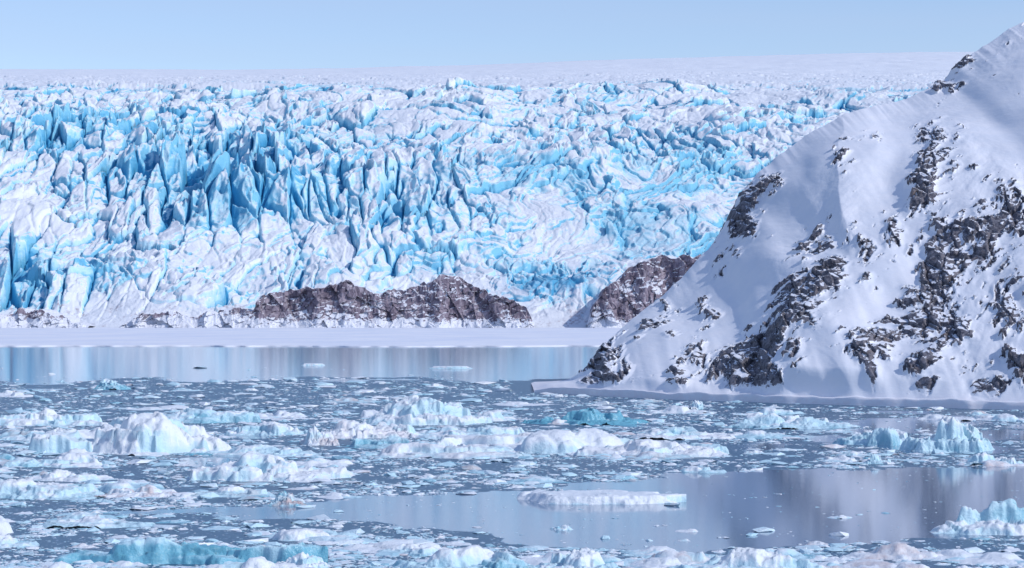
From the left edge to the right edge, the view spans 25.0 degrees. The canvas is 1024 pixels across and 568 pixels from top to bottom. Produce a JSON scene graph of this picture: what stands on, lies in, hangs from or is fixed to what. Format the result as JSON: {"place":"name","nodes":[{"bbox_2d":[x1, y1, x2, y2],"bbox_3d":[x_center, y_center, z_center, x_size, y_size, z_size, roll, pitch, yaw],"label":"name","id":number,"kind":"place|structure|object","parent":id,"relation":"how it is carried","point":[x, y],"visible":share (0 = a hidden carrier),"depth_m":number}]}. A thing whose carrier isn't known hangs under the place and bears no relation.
{"place":"outdoors","nodes":[
{"label":"outdoors","id":0,"kind":"place"},
{"bbox_2d":[0,52,973,327],"bbox_3d":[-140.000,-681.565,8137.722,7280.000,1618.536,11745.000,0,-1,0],"label":"glacier","id":1,"kind":"object","parent":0,"point":[554,194],"visible":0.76,"depth_m":2887.56},
{"bbox_2d":[0,308,92,327],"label":"rock outcrop","id":2,"kind":"object","parent":1,"relation":"in","point":[32,318],"visible":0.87,"depth_m":2262.00},
{"bbox_2d":[119,307,280,327],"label":"rock outcrop","id":3,"kind":"object","parent":1,"relation":"in","point":[237,317],"visible":0.85,"depth_m":2262.71},
{"bbox_2d":[247,274,534,327],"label":"rock outcrop","id":4,"kind":"object","parent":1,"relation":"in","point":[444,301],"visible":0.98,"depth_m":2272.55},
{"bbox_2d":[587,254,700,327],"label":"rock outcrop","id":5,"kind":"object","parent":1,"relation":"in","point":[627,296],"visible":0.24,"depth_m":2276.72},
{"bbox_2d":[0,346,1023,567],"bbox_3d":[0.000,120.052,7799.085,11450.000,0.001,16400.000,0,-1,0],"label":"water","id":6,"kind":"structure","parent":0,"point":[709,518],"depth_m":173.79},
{"bbox_2d":[0,534,39,547],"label":"iceberg","id":7,"kind":"object","parent":6,"relation":"on","point":[8,541],"visible":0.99,"depth_m":120.48},
{"bbox_2d":[0,427,90,440],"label":"iceberg","id":8,"kind":"object","parent":6,"relation":"on","point":[27,437],"visible":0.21,"depth_m":223.60},
{"bbox_2d":[0,477,104,499],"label":"iceberg","id":9,"kind":"object","parent":6,"relation":"on","point":[25,488],"visible":0.91,"depth_m":152.64},
{"bbox_2d":[2,453,102,467],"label":"iceberg","id":10,"kind":"object","parent":6,"relation":"on","point":[70,460],"visible":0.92,"depth_m":184.30},
{"bbox_2d":[0,407,107,425],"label":"iceberg","id":11,"kind":"object","parent":6,"relation":"on","point":[45,416],"visible":0.88,"depth_m":254.28},
{"bbox_2d":[24,469,117,481],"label":"iceberg","id":12,"kind":"object","parent":6,"relation":"on","point":[61,475],"visible":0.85,"depth_m":168.58},
{"bbox_2d":[41,511,155,528],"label":"iceberg","id":13,"kind":"object","parent":6,"relation":"on","point":[85,518],"visible":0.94,"depth_m":131.92},
{"bbox_2d":[92,379,130,389],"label":"iceberg","id":14,"kind":"object","parent":6,"relation":"on","point":[106,384],"visible":0.94,"depth_m":377.17},
{"bbox_2d":[28,411,231,454],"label":"iceberg","id":15,"kind":"object","parent":6,"relation":"on","point":[156,431],"visible":0.94,"depth_m":202.28},
{"bbox_2d":[95,484,177,497],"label":"iceberg","id":16,"kind":"object","parent":6,"relation":"on","point":[147,490],"visible":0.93,"depth_m":154.03},
{"bbox_2d":[51,537,327,564],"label":"iceberg","id":17,"kind":"object","parent":6,"relation":"on","point":[156,550],"visible":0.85,"depth_m":112.03},
{"bbox_2d":[164,408,260,422],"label":"iceberg","id":18,"kind":"object","parent":6,"relation":"on","point":[190,415],"visible":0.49,"depth_m":260.44},
{"bbox_2d":[191,486,274,497],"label":"iceberg","id":19,"kind":"object","parent":6,"relation":"on","point":[234,491],"visible":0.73,"depth_m":154.04},
{"bbox_2d":[209,444,321,456],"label":"iceberg","id":20,"kind":"object","parent":6,"relation":"on","point":[239,450],"visible":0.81,"depth_m":198.86},
{"bbox_2d":[224,421,307,435],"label":"iceberg","id":21,"kind":"object","parent":6,"relation":"on","point":[271,428],"visible":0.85,"depth_m":233.36},
{"bbox_2d":[189,451,358,482],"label":"iceberg","id":22,"kind":"object","parent":6,"relation":"on","point":[252,466],"visible":0.91,"depth_m":169.26},
{"bbox_2d":[267,491,305,506],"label":"iceberg","id":23,"kind":"object","parent":6,"relation":"on","point":[283,498],"visible":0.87,"depth_m":146.43},
{"bbox_2d":[277,552,328,567],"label":"iceberg","id":24,"kind":"object","parent":6,"relation":"on","point":[302,559],"visible":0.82,"depth_m":110.26},
{"bbox_2d":[0,328,620,346],"bbox_3d":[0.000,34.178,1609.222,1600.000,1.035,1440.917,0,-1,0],"label":"sea ice","id":25,"kind":"structure","parent":6,"relation":"on","point":[296,337],"depth_m":1241.81},
{"bbox_2d":[262,528,360,540],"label":"iceberg","id":26,"kind":"object","parent":6,"relation":"on","point":[301,534],"visible":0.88,"depth_m":123.93},
{"bbox_2d":[301,363,324,365],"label":"ice floe","id":27,"kind":"object","parent":6,"relation":"on","point":[312,364],"visible":0.98,"depth_m":558.65},
{"bbox_2d":[298,425,339,445],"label":"iceberg","id":28,"kind":"object","parent":6,"relation":"on","point":[314,434],"visible":0.96,"depth_m":214.77},
{"bbox_2d":[326,419,422,438],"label":"iceberg","id":29,"kind":"object","parent":6,"relation":"on","point":[345,429],"visible":0.73,"depth_m":228.15},
{"bbox_2d":[342,436,433,448],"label":"iceberg","id":30,"kind":"object","parent":6,"relation":"on","point":[364,443],"visible":0.56,"depth_m":210.97},
{"bbox_2d":[377,543,438,556],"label":"iceberg","id":31,"kind":"object","parent":6,"relation":"on","point":[411,549],"visible":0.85,"depth_m":116.19},
{"bbox_2d":[363,394,492,425],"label":"iceberg","id":32,"kind":"object","parent":6,"relation":"on","point":[413,410],"visible":0.9,"depth_m":256.43},
{"bbox_2d":[429,366,472,368],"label":"ice floe","id":33,"kind":"object","parent":6,"relation":"on","point":[450,367],"visible":0.98,"depth_m":525.30},
{"bbox_2d":[375,442,532,458],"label":"iceberg","id":34,"kind":"object","parent":6,"relation":"on","point":[418,450],"visible":0.91,"depth_m":197.08},
{"bbox_2d":[392,545,542,567],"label":"iceberg","id":35,"kind":"object","parent":6,"relation":"on","point":[475,556],"visible":0.9,"depth_m":107.61},
{"bbox_2d":[425,425,533,438],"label":"iceberg","id":36,"kind":"object","parent":6,"relation":"on","point":[496,430],"visible":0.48,"depth_m":227.10},
{"bbox_2d":[0,366,1023,567],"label":"brash ice","id":37,"kind":"structure","parent":6,"relation":"on","point":[330,542],"depth_m":179.11},
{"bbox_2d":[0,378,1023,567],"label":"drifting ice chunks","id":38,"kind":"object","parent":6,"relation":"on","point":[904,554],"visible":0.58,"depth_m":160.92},
{"bbox_2d":[436,428,633,453],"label":"iceberg","id":39,"kind":"object","parent":6,"relation":"on","point":[555,441],"visible":0.58,"depth_m":203.89},
{"bbox_2d":[550,525,572,530],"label":"iceberg","id":40,"kind":"object","parent":6,"relation":"on","point":[564,527],"visible":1,"depth_m":129.59},
{"bbox_2d":[539,547,618,567],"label":"iceberg","id":41,"kind":"object","parent":6,"relation":"on","point":[585,557],"visible":1,"depth_m":108.62},
{"bbox_2d":[521,408,650,424],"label":"iceberg","id":42,"kind":"object","parent":6,"relation":"on","point":[590,416],"visible":0.91,"depth_m":256.58},
{"bbox_2d":[517,489,685,504],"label":"ice floe","id":43,"kind":"object","parent":6,"relation":"on","point":[590,497],"visible":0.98,"depth_m":148.00},
{"bbox_2d":[571,439,730,456],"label":"iceberg","id":44,"kind":"object","parent":6,"relation":"on","point":[635,447],"visible":0.81,"depth_m":198.56},
{"bbox_2d":[633,426,742,439],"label":"iceberg","id":45,"kind":"object","parent":6,"relation":"on","point":[681,432],"visible":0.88,"depth_m":226.85},
{"bbox_2d":[687,400,702,409],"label":"iceberg","id":46,"kind":"object","parent":6,"relation":"on","point":[697,405],"visible":0.73,"depth_m":296.92},
{"bbox_2d":[667,547,822,567],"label":"iceberg","id":47,"kind":"object","parent":6,"relation":"on","point":[740,557],"visible":0.99,"depth_m":107.74},
{"bbox_2d":[721,413,859,428],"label":"iceberg","id":48,"kind":"object","parent":6,"relation":"on","point":[767,421],"visible":0.97,"depth_m":248.23},
{"bbox_2d":[833,427,907,445],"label":"iceberg","id":49,"kind":"object","parent":6,"relation":"on","point":[881,436],"visible":0.77,"depth_m":214.67},
{"bbox_2d":[863,453,890,463],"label":"iceberg","id":50,"kind":"object","parent":6,"relation":"on","point":[874,458],"visible":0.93,"depth_m":187.46},
{"bbox_2d":[899,416,994,451],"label":"iceberg","id":51,"kind":"object","parent":6,"relation":"on","point":[952,434],"visible":0.93,"depth_m":205.52},
{"bbox_2d":[930,498,1023,535],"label":"iceberg","id":52,"kind":"object","parent":6,"relation":"on","point":[1005,517],"visible":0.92,"depth_m":128.04},
{"bbox_2d":[956,452,1022,465],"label":"iceberg","id":53,"kind":"object","parent":6,"relation":"on","point":[978,458],"visible":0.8,"depth_m":185.95},
{"bbox_2d":[0,0,1023,69],"label":"sky","id":54,"kind":"structure","parent":0,"point":[35,34]},
{"bbox_2d":[531,22,1023,409],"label":"snowy mountain","id":55,"kind":"structure","parent":0,"point":[872,256],"depth_m":353.41}
]}

